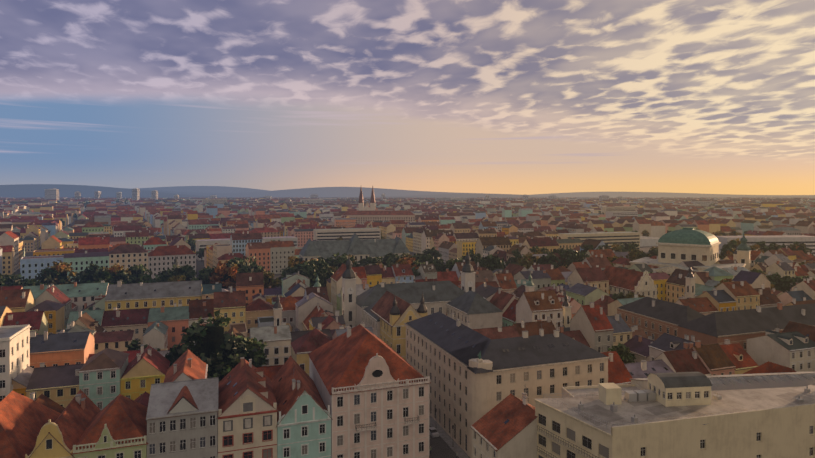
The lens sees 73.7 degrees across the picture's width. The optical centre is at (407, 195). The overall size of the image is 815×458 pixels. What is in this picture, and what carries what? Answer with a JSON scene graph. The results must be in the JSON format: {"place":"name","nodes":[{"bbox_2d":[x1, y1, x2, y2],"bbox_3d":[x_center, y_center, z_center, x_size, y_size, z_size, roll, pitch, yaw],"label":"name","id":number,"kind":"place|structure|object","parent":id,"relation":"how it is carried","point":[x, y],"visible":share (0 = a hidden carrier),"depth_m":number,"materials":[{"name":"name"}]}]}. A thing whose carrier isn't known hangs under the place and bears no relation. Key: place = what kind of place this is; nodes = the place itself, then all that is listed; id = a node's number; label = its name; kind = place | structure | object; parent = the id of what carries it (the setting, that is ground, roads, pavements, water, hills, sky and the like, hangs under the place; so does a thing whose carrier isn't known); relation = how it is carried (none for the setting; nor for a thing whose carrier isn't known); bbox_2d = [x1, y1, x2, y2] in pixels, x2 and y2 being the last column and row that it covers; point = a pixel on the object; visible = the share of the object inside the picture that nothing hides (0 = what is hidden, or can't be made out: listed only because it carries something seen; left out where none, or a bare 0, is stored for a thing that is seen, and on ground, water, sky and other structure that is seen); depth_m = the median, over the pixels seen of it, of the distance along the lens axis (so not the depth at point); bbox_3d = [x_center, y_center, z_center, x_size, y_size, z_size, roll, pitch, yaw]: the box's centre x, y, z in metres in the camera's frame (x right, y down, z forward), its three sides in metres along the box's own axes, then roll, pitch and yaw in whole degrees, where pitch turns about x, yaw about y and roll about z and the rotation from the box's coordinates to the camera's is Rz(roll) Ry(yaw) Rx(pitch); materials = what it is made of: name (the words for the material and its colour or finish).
{"place":"outdoors","nodes":[
{"label":"outdoors","id":0,"kind":"place"},
{"bbox_2d":[25,389,100,457],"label":"gabled house","id":1,"kind":"structure","parent":0,"point":[60,436],"depth_m":99.22,"materials":[{"name":"red tile"}]},
{"bbox_2d":[71,394,148,457],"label":"green house","id":2,"kind":"structure","parent":0,"point":[116,427],"depth_m":99.55,"materials":[{"name":"tile"}]},
{"bbox_2d":[146,349,218,457],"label":"townhouse","id":3,"kind":"structure","parent":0,"point":[182,415],"depth_m":103.00,"materials":[{"name":"grey paint"}]},
{"bbox_2d":[216,357,278,457],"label":"townhouse","id":4,"kind":"structure","parent":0,"point":[247,414],"depth_m":106.14,"materials":[{"name":"beige paint"}]},
{"bbox_2d":[271,356,332,457],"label":"townhouse","id":5,"kind":"structure","parent":0,"point":[304,418],"depth_m":109.66,"materials":[{"name":"green paint"}]},
{"bbox_2d":[4,197,658,315],"bbox_3d":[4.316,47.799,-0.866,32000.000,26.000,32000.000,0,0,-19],"label":"terrain","id":6,"kind":"structure","parent":0,"point":[200,263],"depth_m":573.35,"materials":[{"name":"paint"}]},
{"bbox_2d":[0,324,30,401],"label":"tall pale house","id":7,"kind":"structure","parent":6,"relation":"on","point":[14,347],"depth_m":130.42,"materials":[{"name":"paint"}]},
{"bbox_2d":[0,391,60,457],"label":"house","id":8,"kind":"structure","parent":6,"relation":"on","point":[24,420],"depth_m":101.67,"materials":[{"name":"tile"}]},
{"bbox_2d":[23,280,201,310],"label":"building","id":9,"kind":"structure","parent":6,"relation":"on","point":[120,296],"depth_m":234.44,"materials":[{"name":"paint"}]},
{"bbox_2d":[45,188,622,200],"bbox_3d":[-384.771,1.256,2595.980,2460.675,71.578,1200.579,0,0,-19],"label":"high-rise buildings","id":10,"kind":"structure","parent":6,"relation":"on","point":[51,193],"depth_m":2551.79,"materials":[{"name":"paint"}]},
{"bbox_2d":[299,233,409,265],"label":"neo-renaissance palace","id":11,"kind":"object","parent":6,"relation":"on","point":[356,247],"visible":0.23,"depth_m":392.28,"materials":[{"name":"paint"}]},
{"bbox_2d":[358,186,375,210],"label":"church twin spires","id":12,"kind":"object","parent":6,"relation":"on","point":[361,207],"visible":0.52,"depth_m":1013.65,"materials":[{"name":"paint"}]},
{"bbox_2d":[308,324,430,457],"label":"apartment building","id":13,"kind":"structure","parent":6,"relation":"on","point":[373,389],"depth_m":115.24,"materials":[{"name":"beige paint"}]},
{"bbox_2d":[341,211,414,223],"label":"building","id":14,"kind":"structure","parent":6,"relation":"on","point":[361,217],"depth_m":918.98,"materials":[{"name":"paint"}]},
{"bbox_2d":[370,290,427,359],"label":"house","id":15,"kind":"structure","parent":6,"relation":"on","point":[393,312],"depth_m":185.84,"materials":[{"name":"paint"}]},
{"bbox_2d":[3,197,806,217],"bbox_3d":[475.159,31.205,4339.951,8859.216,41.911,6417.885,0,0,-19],"label":"trees","id":16,"kind":"object","parent":6,"relation":"on","point":[158,200],"visible":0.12,"depth_m":2404.69,"materials":[{"name":"plant"}]},
{"bbox_2d":[0,246,814,412],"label":"houses","id":17,"kind":"structure","parent":6,"relation":"on","point":[73,351],"depth_m":203.76,"materials":[{"name":"paint"}]},
{"bbox_2d":[0,197,814,281],"bbox_3d":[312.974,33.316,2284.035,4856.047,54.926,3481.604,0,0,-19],"label":"distant city buildings","id":18,"kind":"structure","parent":6,"relation":"on","point":[102,233],"depth_m":719.75,"materials":[{"name":"paint"}]},
{"bbox_2d":[0,241,814,381],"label":"trees","id":19,"kind":"object","parent":6,"relation":"on","point":[217,350],"visible":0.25,"depth_m":302.22,"materials":[{"name":"plant"}]},
{"bbox_2d":[0,197,814,204],"bbox_3d":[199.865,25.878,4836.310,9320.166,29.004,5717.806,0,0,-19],"label":"outskirts buildings","id":20,"kind":"structure","parent":6,"relation":"on","point":[89,199],"depth_m":2914.33,"materials":[{"name":"paint"}]},
{"bbox_2d":[341,252,502,337],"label":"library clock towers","id":21,"kind":"structure","parent":6,"relation":"on","point":[444,297],"depth_m":225.76,"materials":[{"name":"paint"}]},
{"bbox_2d":[59,215,813,258],"bbox_3d":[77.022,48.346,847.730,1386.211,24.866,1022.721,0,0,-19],"label":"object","id":22,"kind":"object","parent":6,"relation":"on","point":[729,249],"visible":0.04,"depth_m":452.95,"materials":[{"name":"paint"}]},
{"bbox_2d":[172,247,736,326],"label":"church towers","id":23,"kind":"structure","parent":6,"relation":"on","point":[690,277],"depth_m":243.20,"materials":[{"name":"paint"}]},
{"bbox_2d":[470,387,537,457],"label":"house","id":24,"kind":"structure","parent":6,"relation":"on","point":[506,427],"depth_m":105.12,"materials":[{"name":"tile"}]},
{"bbox_2d":[404,312,609,457],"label":"building","id":25,"kind":"structure","parent":6,"relation":"on","point":[474,375],"depth_m":132.59,"materials":[{"name":"paint"}]},
{"bbox_2d":[603,266,657,298],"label":"gabled house","id":26,"kind":"structure","parent":6,"relation":"on","point":[625,281],"depth_m":265.93,"materials":[{"name":"tile"}]},
{"bbox_2d":[534,371,814,457],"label":"flat-roofed building","id":27,"kind":"structure","parent":6,"relation":"on","point":[695,415],"depth_m":97.27,"materials":[{"name":"paint"}]},
{"bbox_2d":[629,227,750,275],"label":"domed building","id":28,"kind":"structure","parent":6,"relation":"on","point":[676,248],"depth_m":336.43,"materials":[{"name":"paint"}]},
{"bbox_2d":[617,295,814,351],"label":"dark brick building","id":29,"kind":"structure","parent":6,"relation":"on","point":[656,319],"depth_m":180.05,"materials":[{"name":"paint"}]},
{"bbox_2d":[0,184,814,197],"bbox_3d":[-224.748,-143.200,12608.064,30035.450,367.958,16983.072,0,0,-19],"label":"hills","id":30,"kind":"structure","parent":0,"point":[25,190],"depth_m":12716.28,"materials":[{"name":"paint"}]},
{"bbox_2d":[0,0,814,194],"label":"sky","id":31,"kind":"structure","parent":0,"point":[519,97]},
{"bbox_2d":[429,415,469,457],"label":"street paving","id":32,"kind":"structure","parent":0,"point":[444,444],"depth_m":131.76,"materials":[{"name":"asphalt"}]},
{"bbox_2d":[429,427,438,436],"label":"car","id":33,"kind":"object","parent":32,"relation":"on","point":[433,432],"visible":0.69,"depth_m":137.23,"materials":[{"name":"paint"}]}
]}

